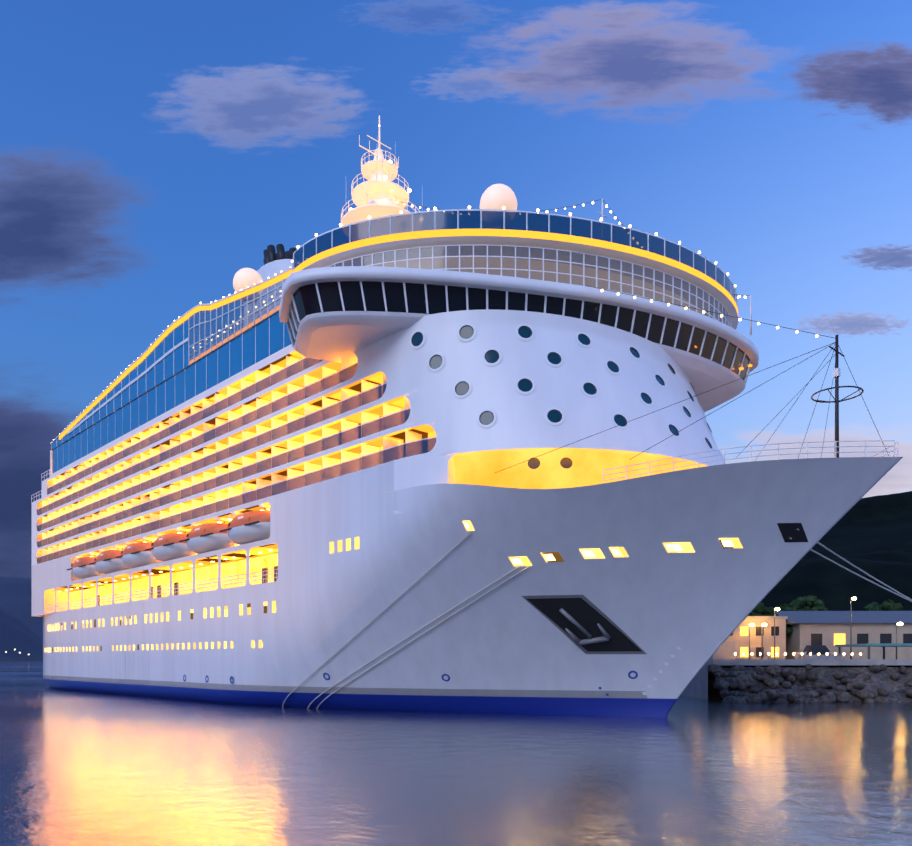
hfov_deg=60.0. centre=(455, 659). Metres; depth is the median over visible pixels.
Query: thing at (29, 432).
cloud
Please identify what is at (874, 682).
quay ground
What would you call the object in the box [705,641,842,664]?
parked cars
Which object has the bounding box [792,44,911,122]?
cloud
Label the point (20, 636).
hill terrain
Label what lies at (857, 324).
cloud
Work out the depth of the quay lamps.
99.07 m
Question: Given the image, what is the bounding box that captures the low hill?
[738,551,911,666]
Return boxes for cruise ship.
[31,115,911,717]
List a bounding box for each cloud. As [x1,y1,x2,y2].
[0,150,140,287]
[0,398,76,578]
[159,68,359,146]
[376,0,478,28]
[428,69,511,99]
[483,4,767,108]
[774,437,911,497]
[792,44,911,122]
[803,313,899,334]
[844,244,911,269]
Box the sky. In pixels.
[0,0,911,497]
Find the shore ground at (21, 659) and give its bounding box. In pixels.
[0,649,42,660]
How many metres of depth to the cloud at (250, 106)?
5336.17 m
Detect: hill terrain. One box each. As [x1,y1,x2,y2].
[0,577,42,637]
[0,607,42,657]
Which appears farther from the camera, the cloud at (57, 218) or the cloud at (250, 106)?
the cloud at (250, 106)
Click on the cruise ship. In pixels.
(381, 447)
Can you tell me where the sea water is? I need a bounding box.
[0,661,911,845]
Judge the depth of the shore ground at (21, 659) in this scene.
1509.77 m
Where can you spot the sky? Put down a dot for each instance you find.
(776, 187)
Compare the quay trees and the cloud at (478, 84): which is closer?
the quay trees
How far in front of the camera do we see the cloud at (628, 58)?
5365.85 m
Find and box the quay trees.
[748,594,902,635]
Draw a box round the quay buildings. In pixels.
[708,611,911,674]
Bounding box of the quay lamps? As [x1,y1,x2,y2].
[735,597,902,658]
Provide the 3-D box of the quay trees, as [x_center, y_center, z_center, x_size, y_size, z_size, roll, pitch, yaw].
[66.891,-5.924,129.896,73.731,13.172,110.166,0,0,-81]
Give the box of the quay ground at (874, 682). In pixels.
[681,659,911,702]
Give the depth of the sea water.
29.72 m
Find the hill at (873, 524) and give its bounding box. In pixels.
[802,491,911,559]
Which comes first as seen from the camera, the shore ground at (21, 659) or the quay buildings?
the quay buildings

